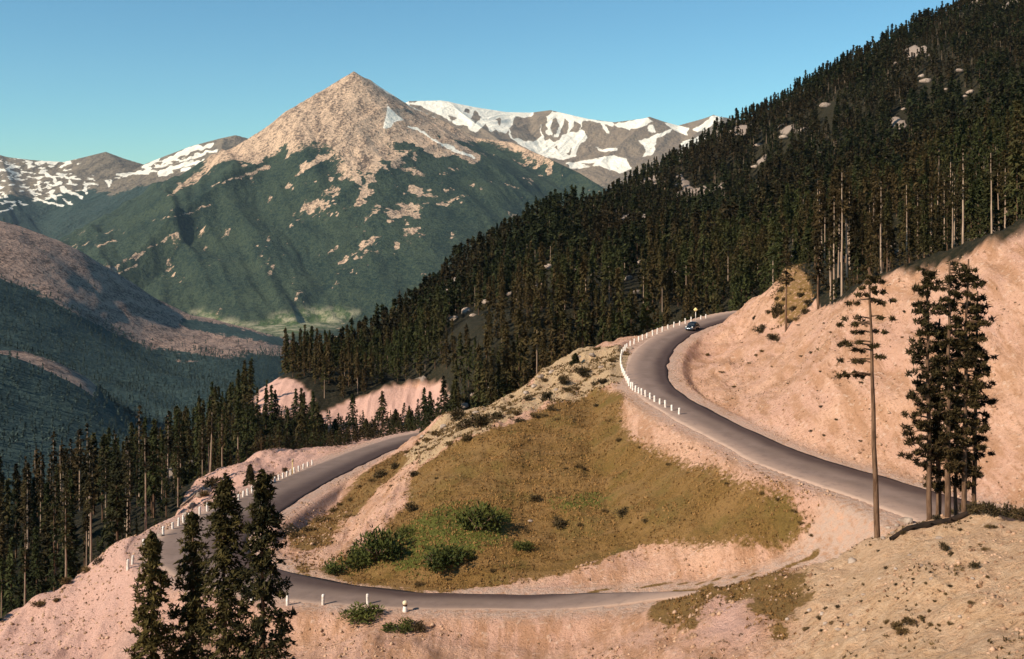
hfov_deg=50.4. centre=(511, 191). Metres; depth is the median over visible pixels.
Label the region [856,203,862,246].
spruce tree
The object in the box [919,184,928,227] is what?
spruce tree
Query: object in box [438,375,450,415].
spruce tree
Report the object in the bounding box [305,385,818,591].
grass
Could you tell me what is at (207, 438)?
pine tree
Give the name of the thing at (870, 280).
pine tree
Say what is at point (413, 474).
shrub
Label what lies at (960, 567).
grass
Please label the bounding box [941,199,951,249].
spruce tree
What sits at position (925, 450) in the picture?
pine tree
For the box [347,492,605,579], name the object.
grass
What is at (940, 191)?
spruce tree
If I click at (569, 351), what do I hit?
young forest
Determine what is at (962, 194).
pine tree
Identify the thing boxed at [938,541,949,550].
shrub
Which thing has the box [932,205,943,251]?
spruce tree
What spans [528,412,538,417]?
shrub
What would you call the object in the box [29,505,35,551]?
spruce tree
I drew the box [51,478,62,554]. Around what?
spruce tree
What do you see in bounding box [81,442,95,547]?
pine tree
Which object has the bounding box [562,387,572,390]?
shrub
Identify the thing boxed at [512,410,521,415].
shrub
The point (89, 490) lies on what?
pine tree
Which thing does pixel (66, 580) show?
shrub
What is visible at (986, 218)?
spruce tree
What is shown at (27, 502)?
pine tree
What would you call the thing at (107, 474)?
pine tree
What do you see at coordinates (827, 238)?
spruce tree
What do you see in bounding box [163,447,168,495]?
spruce tree
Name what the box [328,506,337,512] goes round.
shrub
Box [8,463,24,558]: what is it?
spruce tree
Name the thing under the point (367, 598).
guard post
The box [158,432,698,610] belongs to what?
road
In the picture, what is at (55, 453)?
pine tree
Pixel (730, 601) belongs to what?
stones
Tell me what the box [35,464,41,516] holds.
spruce tree
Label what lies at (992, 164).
pine tree
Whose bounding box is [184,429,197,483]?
spruce tree
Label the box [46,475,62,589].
pine tree
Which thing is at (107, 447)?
spruce tree
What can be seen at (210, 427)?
pine tree
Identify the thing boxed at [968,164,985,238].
spruce tree
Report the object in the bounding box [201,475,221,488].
shrub
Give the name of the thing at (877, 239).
spruce tree
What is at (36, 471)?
pine tree
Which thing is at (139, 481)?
spruce tree
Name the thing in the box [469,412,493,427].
shrub
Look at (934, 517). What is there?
shrub
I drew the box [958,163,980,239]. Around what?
spruce tree
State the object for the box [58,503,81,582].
spruce tree
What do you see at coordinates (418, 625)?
shrub
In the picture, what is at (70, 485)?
spruce tree
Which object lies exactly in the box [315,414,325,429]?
spruce tree
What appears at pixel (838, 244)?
pine tree
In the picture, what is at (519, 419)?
shrub
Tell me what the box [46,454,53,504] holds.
pine tree
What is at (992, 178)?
spruce tree
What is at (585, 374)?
shrub
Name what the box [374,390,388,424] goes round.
spruce tree
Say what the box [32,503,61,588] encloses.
spruce tree
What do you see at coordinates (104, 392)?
forest
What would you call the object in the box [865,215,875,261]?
spruce tree
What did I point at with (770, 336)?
shrub
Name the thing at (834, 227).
pine tree
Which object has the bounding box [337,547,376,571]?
shrub
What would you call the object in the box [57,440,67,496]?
pine tree
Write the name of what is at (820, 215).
pine tree
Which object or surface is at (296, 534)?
shrub
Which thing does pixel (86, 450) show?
pine tree
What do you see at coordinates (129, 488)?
pine tree
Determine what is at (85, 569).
shrub
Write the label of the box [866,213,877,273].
spruce tree
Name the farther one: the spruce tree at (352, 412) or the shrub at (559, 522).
the spruce tree at (352, 412)
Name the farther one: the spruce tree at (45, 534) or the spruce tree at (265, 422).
the spruce tree at (265, 422)
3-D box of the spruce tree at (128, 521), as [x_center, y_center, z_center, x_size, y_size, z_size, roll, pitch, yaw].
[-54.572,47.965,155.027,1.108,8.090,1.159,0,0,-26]
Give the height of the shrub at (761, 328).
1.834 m
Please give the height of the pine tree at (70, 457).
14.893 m
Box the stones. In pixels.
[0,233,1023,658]
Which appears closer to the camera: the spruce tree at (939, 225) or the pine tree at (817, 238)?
the spruce tree at (939, 225)
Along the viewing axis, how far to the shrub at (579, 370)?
178.22 m
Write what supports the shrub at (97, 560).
on the ground at (842, 524)
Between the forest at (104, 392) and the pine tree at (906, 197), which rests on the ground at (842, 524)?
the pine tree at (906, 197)
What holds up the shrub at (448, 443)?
on the ground at (842, 524)
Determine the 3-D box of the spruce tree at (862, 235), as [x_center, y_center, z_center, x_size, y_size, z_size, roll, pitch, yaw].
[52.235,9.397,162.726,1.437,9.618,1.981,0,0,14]
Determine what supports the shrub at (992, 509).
on the ground at (842, 524)
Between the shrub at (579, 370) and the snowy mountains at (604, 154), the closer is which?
the shrub at (579, 370)
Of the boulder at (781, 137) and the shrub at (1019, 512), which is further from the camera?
the boulder at (781, 137)
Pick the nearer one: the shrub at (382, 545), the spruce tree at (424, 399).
the shrub at (382, 545)
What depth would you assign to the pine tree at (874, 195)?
180.12 m
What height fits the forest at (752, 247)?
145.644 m
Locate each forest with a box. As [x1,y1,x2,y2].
[0,99,1023,617]
[0,274,289,509]
[3,219,282,351]
[5,189,1023,612]
[250,397,439,452]
[279,0,1023,374]
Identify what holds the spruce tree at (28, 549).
on the ground at (842, 524)
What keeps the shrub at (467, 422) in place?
on the ground at (842, 524)
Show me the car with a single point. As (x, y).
(692, 325)
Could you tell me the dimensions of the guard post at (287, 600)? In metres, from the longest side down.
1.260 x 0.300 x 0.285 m
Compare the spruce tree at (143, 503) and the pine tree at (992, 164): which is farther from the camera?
the spruce tree at (143, 503)
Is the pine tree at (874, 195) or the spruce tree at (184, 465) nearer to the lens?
the pine tree at (874, 195)
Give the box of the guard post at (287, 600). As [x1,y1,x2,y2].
[286,595,288,605]
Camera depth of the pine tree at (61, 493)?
170.25 m
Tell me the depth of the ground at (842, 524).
112.31 m
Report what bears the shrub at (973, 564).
on the ground at (842, 524)
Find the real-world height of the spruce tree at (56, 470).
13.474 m
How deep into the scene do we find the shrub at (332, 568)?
110.91 m
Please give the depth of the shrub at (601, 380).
158.94 m
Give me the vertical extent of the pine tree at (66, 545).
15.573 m
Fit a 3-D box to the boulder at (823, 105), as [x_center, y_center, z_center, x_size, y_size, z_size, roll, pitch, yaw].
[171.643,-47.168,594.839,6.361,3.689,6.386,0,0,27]
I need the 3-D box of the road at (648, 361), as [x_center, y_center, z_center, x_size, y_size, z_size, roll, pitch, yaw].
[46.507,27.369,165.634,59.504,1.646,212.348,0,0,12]
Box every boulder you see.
[188,502,195,506]
[448,316,457,320]
[461,307,470,313]
[461,403,468,408]
[779,135,788,139]
[819,102,829,108]
[847,557,856,563]
[898,517,912,523]
[919,78,930,83]
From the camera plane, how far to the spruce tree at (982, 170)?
150.08 m
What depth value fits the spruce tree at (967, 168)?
196.41 m
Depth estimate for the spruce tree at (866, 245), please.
166.21 m
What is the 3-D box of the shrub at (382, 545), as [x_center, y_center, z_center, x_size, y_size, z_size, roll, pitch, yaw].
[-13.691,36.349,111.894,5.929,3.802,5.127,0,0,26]
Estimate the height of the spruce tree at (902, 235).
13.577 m
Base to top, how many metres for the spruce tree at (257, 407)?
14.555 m
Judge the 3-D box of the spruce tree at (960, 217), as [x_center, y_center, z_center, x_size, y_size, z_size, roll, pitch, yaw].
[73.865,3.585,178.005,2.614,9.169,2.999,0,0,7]
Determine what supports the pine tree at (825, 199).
on the ground at (842, 524)
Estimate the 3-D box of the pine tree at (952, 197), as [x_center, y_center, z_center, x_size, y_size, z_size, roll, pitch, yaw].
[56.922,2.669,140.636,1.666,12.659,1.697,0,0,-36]
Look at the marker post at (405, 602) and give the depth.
98.74 m
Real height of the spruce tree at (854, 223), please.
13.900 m
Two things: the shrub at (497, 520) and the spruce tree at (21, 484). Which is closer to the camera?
the shrub at (497, 520)
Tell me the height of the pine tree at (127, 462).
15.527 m
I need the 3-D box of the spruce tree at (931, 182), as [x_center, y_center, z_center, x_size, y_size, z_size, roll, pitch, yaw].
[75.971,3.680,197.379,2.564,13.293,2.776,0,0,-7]
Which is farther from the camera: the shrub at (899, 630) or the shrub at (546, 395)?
the shrub at (546, 395)
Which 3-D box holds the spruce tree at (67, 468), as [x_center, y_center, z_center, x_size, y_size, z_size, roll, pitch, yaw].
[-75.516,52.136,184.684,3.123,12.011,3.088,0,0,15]
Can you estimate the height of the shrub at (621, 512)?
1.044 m
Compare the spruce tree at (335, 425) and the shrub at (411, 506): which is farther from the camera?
the spruce tree at (335, 425)
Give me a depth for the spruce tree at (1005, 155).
163.75 m
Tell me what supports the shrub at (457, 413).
on the ground at (842, 524)
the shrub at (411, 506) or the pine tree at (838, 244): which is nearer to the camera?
the shrub at (411, 506)
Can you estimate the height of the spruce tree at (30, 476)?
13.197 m
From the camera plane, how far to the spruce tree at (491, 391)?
208.51 m
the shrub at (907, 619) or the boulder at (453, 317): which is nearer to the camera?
the shrub at (907, 619)
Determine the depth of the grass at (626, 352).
174.50 m
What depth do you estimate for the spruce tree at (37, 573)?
142.43 m
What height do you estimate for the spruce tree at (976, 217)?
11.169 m
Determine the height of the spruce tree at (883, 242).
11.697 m
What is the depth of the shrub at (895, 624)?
56.87 m
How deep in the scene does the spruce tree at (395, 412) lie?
257.70 m
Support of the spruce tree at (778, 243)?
on the ground at (842, 524)
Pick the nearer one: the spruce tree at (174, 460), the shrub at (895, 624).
the shrub at (895, 624)
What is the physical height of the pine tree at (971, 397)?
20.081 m
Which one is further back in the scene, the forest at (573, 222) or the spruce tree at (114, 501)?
the forest at (573, 222)
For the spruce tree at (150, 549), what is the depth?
73.61 m
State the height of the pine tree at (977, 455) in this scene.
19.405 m
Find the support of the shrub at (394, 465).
on the ground at (842, 524)
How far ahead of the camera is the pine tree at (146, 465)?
158.45 m
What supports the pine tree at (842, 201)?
on the ground at (842, 524)
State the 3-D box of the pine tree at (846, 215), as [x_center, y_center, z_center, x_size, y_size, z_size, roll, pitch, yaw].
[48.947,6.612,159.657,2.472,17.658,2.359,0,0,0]
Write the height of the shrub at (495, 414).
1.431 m
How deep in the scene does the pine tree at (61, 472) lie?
193.82 m
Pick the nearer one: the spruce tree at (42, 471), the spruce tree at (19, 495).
the spruce tree at (19, 495)
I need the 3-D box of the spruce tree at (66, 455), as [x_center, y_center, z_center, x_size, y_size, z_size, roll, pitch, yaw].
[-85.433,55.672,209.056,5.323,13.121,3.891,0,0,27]
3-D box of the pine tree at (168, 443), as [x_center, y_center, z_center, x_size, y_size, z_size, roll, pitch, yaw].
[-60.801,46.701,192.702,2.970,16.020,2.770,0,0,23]
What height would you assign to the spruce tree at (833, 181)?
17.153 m
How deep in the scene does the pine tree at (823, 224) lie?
198.72 m
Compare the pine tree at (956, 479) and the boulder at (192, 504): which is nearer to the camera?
the pine tree at (956, 479)
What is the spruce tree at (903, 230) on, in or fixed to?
on the ground at (842, 524)
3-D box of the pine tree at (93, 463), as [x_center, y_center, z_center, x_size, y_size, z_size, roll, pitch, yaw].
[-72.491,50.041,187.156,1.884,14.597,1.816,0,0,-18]
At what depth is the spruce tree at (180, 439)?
184.59 m
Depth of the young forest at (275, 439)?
237.62 m
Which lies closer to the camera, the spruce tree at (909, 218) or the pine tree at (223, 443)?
the spruce tree at (909, 218)
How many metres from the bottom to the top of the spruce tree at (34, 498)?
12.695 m
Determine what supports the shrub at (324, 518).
on the ground at (842, 524)
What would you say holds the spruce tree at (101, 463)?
on the ground at (842, 524)
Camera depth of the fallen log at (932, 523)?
75.60 m
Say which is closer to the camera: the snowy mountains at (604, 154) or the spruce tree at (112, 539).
the spruce tree at (112, 539)
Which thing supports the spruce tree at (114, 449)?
on the ground at (842, 524)
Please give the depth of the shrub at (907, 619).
56.60 m
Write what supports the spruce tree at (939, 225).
on the ground at (842, 524)
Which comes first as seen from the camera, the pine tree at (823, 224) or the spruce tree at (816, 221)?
the spruce tree at (816, 221)
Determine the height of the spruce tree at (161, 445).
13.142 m
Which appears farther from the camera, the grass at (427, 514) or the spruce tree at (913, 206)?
the spruce tree at (913, 206)
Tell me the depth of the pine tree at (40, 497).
183.39 m
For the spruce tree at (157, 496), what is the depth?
171.50 m
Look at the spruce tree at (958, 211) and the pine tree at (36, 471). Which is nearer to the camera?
the spruce tree at (958, 211)
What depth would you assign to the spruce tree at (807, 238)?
208.44 m
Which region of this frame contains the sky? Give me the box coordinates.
[0,0,964,163]
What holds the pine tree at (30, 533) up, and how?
on the ground at (842, 524)
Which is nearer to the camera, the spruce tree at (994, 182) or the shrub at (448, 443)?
the shrub at (448, 443)
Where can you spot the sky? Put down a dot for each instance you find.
(139, 81)
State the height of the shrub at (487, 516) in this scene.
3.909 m
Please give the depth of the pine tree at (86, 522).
154.12 m
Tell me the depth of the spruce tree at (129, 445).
184.04 m
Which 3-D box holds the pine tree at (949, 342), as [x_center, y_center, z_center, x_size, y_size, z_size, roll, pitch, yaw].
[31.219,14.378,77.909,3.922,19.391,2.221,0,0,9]
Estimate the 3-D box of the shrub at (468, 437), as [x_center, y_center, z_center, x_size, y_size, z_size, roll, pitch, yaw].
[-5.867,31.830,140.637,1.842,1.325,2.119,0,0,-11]
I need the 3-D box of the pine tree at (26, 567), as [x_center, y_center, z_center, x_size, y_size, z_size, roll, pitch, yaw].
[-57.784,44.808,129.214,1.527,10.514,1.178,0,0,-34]
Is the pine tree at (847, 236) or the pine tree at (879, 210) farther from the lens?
the pine tree at (847, 236)
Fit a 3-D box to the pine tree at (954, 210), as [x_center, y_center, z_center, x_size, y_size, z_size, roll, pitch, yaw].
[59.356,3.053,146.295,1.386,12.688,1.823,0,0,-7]
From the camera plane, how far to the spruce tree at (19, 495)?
194.79 m
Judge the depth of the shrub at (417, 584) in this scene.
105.50 m
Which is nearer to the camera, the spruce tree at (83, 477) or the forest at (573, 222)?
the spruce tree at (83, 477)
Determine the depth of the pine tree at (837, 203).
176.06 m
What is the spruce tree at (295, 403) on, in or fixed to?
on the ground at (842, 524)
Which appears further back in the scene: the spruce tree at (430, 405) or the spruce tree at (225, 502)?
the spruce tree at (430, 405)
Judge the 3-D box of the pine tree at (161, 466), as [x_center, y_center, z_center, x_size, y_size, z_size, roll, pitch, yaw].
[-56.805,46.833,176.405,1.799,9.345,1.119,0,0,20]
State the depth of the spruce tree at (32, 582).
150.94 m
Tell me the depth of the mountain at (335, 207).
4952.02 m
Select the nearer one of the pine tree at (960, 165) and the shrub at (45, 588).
the shrub at (45, 588)
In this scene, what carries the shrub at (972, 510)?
on the ground at (842, 524)
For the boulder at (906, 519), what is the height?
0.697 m
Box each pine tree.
[16,475,32,548]
[20,464,35,548]
[20,526,30,604]
[25,514,32,542]
[31,446,41,522]
[36,452,44,529]
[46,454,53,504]
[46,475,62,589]
[48,431,59,494]
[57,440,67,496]
[57,463,66,548]
[58,458,64,486]
[58,486,74,576]
[66,438,76,474]
[71,429,86,511]
[80,488,91,566]
[81,423,90,461]
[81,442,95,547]
[83,474,95,562]
[87,443,94,518]
[98,452,110,533]
[119,442,135,536]
[121,448,130,526]
[123,452,135,533]
[134,405,143,496]
[141,433,153,529]
[156,428,160,498]
[159,452,165,498]
[163,410,175,493]
[174,450,180,506]
[179,427,184,487]
[199,423,207,476]
[203,408,213,472]
[203,410,215,472]
[218,409,225,466]
[777,237,792,331]
[806,226,828,308]
[810,169,820,227]
[811,180,826,273]
[820,184,827,262]
[820,192,826,262]
[825,224,832,283]
[825,239,835,302]
[827,191,843,299]
[832,184,840,277]
[835,223,843,281]
[835,264,897,537]
[837,165,849,295]
[838,177,852,286]
[843,202,852,263]
[845,181,856,269]
[872,193,876,246]
[873,176,885,273]
[895,264,942,520]
[903,182,913,262]
[912,188,920,235]
[919,319,960,516]
[920,257,974,517]
[928,188,934,250]
[934,168,938,204]
[940,173,948,237]
[942,259,992,512]
[943,335,973,514]
[947,164,957,247]
[949,168,957,246]
[957,144,969,243]
[957,158,961,233]
[958,163,968,205]
[960,291,999,509]
[987,148,998,233]
[994,165,1003,230]
[996,154,1001,203]
[999,162,1009,228]
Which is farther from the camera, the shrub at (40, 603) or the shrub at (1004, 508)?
the shrub at (40, 603)
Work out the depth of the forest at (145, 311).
2034.07 m
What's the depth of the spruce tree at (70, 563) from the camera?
146.12 m
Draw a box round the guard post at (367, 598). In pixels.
[366,593,368,604]
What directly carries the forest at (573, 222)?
on the ground at (842, 524)
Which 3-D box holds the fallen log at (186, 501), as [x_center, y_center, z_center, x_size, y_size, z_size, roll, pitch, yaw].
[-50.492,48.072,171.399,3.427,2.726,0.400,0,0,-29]
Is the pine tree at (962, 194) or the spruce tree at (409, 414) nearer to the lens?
the pine tree at (962, 194)
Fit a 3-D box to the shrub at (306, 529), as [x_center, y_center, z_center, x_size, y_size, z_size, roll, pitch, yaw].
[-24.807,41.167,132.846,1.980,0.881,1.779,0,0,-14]
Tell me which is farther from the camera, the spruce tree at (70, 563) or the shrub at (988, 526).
the spruce tree at (70, 563)
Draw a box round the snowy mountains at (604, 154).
[406,100,740,188]
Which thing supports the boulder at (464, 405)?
on the ground at (842, 524)
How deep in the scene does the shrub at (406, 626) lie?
95.16 m
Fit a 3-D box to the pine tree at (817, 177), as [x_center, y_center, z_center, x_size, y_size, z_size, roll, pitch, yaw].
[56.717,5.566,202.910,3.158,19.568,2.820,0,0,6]
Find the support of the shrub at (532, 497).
on the ground at (842, 524)
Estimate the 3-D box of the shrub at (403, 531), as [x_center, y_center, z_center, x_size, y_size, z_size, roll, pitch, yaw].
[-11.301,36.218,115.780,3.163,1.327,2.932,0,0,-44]
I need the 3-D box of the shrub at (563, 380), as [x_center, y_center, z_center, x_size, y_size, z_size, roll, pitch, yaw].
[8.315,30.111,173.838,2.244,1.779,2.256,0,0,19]
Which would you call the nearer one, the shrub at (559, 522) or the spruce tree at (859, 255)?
the shrub at (559, 522)
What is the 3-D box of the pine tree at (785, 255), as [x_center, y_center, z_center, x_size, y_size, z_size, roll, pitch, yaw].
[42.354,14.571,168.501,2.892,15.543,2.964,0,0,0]
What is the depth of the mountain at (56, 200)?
8274.31 m
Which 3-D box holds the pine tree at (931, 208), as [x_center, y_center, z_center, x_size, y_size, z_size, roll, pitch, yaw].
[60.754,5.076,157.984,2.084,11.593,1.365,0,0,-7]
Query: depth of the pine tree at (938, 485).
79.29 m
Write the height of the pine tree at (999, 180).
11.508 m
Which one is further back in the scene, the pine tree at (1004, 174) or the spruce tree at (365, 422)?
the spruce tree at (365, 422)
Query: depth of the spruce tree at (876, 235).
176.74 m
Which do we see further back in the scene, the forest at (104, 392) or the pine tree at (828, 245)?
the forest at (104, 392)
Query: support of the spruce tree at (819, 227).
on the ground at (842, 524)
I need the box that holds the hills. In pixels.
[0,221,298,502]
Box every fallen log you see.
[181,488,201,506]
[889,510,977,540]
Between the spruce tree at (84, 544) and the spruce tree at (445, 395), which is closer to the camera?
the spruce tree at (84, 544)
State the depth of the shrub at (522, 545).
109.71 m
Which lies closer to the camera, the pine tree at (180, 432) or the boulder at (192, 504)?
the boulder at (192, 504)
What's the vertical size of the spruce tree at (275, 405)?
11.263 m
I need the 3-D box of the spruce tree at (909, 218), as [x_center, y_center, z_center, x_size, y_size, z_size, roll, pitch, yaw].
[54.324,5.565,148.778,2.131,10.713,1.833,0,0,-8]
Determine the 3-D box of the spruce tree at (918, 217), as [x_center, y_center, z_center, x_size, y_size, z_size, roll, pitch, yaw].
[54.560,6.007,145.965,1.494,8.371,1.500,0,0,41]
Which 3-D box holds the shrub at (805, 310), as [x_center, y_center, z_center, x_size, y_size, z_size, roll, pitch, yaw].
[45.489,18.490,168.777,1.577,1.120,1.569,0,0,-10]
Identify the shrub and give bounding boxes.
[28,600,45,606]
[37,580,50,592]
[58,576,72,583]
[77,566,90,573]
[90,556,104,564]
[198,490,210,496]
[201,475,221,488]
[289,532,305,537]
[301,526,316,532]
[313,515,330,522]
[321,558,352,574]
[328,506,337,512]
[335,601,385,624]
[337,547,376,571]
[350,525,406,562]
[372,469,386,478]
[380,617,413,633]
[391,462,399,468]
[395,525,417,537]
[405,500,417,511]
[409,471,417,476]
[410,620,425,632]
[413,581,424,586]
[422,541,465,573]
[430,429,443,435]
[443,440,452,445]
[449,408,465,420]
[455,501,504,532]
[455,549,475,560]
[456,417,475,428]
[461,433,471,441]
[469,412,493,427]
[490,410,503,418]
[491,518,499,527]
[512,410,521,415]
[512,416,525,422]
[512,539,534,550]
[523,395,531,400]
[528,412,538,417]
[528,493,540,501]
[538,412,548,417]
[539,390,554,401]
[546,404,556,410]
[550,515,568,528]
[558,376,570,384]
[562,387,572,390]
[573,365,587,373]
[579,372,590,377]
[594,378,610,383]
[612,506,628,516]
[752,323,765,333]
[765,333,778,339]
[771,300,784,317]
[800,308,809,313]
[890,619,904,629]
[895,626,913,635]
[901,616,917,625]
[931,514,941,519]
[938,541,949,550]
[966,501,986,514]
[968,560,980,568]
[980,501,1001,516]
[983,524,998,528]
[999,500,1017,519]
[1006,504,1023,521]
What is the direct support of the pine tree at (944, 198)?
on the ground at (842, 524)
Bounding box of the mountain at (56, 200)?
[0,135,247,239]
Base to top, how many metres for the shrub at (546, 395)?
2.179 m
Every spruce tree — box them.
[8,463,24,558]
[12,533,33,607]
[13,475,26,530]
[16,548,37,598]
[18,468,30,529]
[22,474,31,547]
[22,526,50,601]
[27,558,41,593]
[29,476,39,538]
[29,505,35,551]
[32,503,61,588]
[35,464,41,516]
[37,455,44,516]
[38,483,56,549]
[45,496,60,590]
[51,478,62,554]
[51,514,76,587]
[53,465,59,543]
[58,448,76,501]
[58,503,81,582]
[60,464,75,518]
[66,469,77,528]
[74,458,96,512]
[79,498,89,565]
[80,433,103,514]
[95,436,107,520]
[98,481,120,550]
[100,441,111,505]
[101,450,130,541]
[107,439,119,496]
[118,481,126,537]
[123,530,183,658]
[124,443,135,497]
[126,500,132,536]
[132,442,140,506]
[132,452,150,511]
[140,419,163,517]
[140,433,161,516]
[140,457,151,530]
[157,430,165,497]
[162,446,169,519]
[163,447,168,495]
[163,508,216,658]
[170,442,176,491]
[171,416,183,499]
[173,414,184,489]
[173,420,191,486]
[183,473,267,658]
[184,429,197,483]
[228,468,299,658]
[243,464,255,486]
[254,387,261,442]
[261,388,269,435]
[269,389,284,429]
[289,388,299,427]
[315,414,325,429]
[329,419,340,436]
[344,393,360,430]
[361,418,369,435]
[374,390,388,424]
[389,409,398,427]
[404,408,416,430]
[415,387,431,427]
[422,391,434,424]
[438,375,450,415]
[446,385,459,411]
[482,356,498,406]
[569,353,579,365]
[768,223,788,275]
[800,218,814,263]
[808,212,822,265]
[812,201,823,256]
[815,225,826,293]
[822,172,845,252]
[822,210,832,262]
[835,204,853,262]
[843,200,861,280]
[851,227,864,283]
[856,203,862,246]
[858,223,864,277]
[859,212,865,251]
[864,222,875,267]
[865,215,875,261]
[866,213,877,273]
[871,200,886,273]
[872,213,877,260]
[879,198,885,271]
[880,192,895,271]
[880,205,899,270]
[898,179,915,255]
[898,210,905,245]
[899,189,910,243]
[903,190,916,247]
[904,195,915,262]
[913,199,937,256]
[914,206,922,258]
[916,201,930,257]
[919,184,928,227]
[927,176,935,232]
[929,206,942,253]
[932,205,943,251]
[933,208,946,250]
[934,168,945,236]
[941,180,953,244]
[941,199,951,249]
[944,205,953,244]
[953,182,961,244]
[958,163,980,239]
[958,188,968,237]
[965,158,970,201]
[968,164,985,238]
[968,169,980,239]
[975,161,996,232]
[981,174,997,234]
[988,150,1003,219]
[990,168,1002,231]
[994,149,1011,220]
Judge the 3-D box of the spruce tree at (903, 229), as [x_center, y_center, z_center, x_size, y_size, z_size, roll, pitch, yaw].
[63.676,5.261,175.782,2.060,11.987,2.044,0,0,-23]
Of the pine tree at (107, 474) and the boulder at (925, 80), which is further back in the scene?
the boulder at (925, 80)
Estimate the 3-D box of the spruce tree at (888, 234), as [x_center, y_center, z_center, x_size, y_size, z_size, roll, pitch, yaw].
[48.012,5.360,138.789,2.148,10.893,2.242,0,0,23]
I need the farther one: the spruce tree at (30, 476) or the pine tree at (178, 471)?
the spruce tree at (30, 476)
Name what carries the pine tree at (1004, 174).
on the ground at (842, 524)
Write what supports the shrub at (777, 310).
on the ground at (842, 524)
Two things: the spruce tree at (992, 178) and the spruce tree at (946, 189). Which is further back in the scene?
the spruce tree at (992, 178)
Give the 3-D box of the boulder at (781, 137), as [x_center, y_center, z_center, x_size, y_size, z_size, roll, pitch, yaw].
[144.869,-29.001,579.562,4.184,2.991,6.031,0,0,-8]
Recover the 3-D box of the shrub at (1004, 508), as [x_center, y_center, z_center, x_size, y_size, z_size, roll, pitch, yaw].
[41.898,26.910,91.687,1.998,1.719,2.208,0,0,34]
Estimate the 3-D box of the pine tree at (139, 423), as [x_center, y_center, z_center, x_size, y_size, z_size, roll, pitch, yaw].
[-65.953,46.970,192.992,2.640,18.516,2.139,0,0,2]
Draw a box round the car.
[685,322,700,330]
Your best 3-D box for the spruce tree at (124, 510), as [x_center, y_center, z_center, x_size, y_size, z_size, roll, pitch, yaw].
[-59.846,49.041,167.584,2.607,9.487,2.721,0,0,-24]
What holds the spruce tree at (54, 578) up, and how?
on the ground at (842, 524)
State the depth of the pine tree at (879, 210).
145.10 m
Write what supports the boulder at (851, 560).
on the ground at (842, 524)
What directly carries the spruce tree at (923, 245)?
on the ground at (842, 524)
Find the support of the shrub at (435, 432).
on the ground at (842, 524)
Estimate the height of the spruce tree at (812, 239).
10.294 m
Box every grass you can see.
[30,265,1023,658]
[284,450,803,639]
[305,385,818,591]
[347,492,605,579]
[408,262,826,464]
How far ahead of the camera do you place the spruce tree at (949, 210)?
166.29 m
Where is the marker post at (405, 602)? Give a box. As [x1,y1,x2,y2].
[402,600,407,612]
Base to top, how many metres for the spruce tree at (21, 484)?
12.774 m
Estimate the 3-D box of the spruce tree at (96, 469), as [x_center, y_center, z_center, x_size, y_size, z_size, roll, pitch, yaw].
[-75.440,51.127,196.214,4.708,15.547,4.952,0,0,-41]
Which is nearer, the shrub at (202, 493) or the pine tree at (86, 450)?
the shrub at (202, 493)
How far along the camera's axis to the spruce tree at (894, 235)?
140.06 m
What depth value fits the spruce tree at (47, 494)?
171.41 m
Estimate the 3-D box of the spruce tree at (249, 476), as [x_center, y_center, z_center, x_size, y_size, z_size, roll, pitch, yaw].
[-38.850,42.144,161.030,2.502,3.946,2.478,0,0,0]
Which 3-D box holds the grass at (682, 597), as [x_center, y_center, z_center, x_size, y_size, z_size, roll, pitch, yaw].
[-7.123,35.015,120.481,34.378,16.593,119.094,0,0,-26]
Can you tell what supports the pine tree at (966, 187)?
on the ground at (842, 524)
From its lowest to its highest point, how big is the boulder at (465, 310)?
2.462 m
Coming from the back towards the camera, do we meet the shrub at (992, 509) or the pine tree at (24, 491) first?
the pine tree at (24, 491)
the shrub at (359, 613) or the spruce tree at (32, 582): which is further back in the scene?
the spruce tree at (32, 582)
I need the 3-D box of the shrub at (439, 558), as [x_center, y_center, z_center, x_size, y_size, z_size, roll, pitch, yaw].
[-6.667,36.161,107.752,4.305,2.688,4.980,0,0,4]
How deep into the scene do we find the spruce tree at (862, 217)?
189.98 m
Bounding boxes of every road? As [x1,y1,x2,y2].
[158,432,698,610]
[626,312,1022,521]
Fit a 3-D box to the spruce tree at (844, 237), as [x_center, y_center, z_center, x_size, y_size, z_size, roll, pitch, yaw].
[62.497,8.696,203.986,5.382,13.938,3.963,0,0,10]
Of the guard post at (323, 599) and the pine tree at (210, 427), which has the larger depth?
the pine tree at (210, 427)
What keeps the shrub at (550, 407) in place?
on the ground at (842, 524)
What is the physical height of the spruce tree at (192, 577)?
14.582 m
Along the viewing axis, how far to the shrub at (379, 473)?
155.41 m
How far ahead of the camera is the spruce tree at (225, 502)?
71.43 m
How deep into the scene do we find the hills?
1730.84 m
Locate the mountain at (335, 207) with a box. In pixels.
[59,71,606,345]
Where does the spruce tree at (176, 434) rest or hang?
on the ground at (842, 524)
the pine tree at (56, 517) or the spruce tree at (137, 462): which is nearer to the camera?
the pine tree at (56, 517)
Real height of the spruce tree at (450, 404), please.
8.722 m
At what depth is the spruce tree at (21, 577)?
145.59 m
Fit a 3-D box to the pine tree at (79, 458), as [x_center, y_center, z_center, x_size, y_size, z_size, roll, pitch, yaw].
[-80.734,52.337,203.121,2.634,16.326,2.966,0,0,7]
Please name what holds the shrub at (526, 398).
on the ground at (842, 524)
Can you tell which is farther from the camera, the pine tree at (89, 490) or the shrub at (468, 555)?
the pine tree at (89, 490)
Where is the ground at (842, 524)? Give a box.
[0,0,1023,658]
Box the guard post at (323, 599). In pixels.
[322,594,324,604]
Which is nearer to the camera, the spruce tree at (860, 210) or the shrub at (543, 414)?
the shrub at (543, 414)
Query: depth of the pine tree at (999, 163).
162.72 m
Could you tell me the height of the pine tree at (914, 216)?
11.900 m
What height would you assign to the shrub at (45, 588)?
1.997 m
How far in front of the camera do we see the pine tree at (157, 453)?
199.72 m
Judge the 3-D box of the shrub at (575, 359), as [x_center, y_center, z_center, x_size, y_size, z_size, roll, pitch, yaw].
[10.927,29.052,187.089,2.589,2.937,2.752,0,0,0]

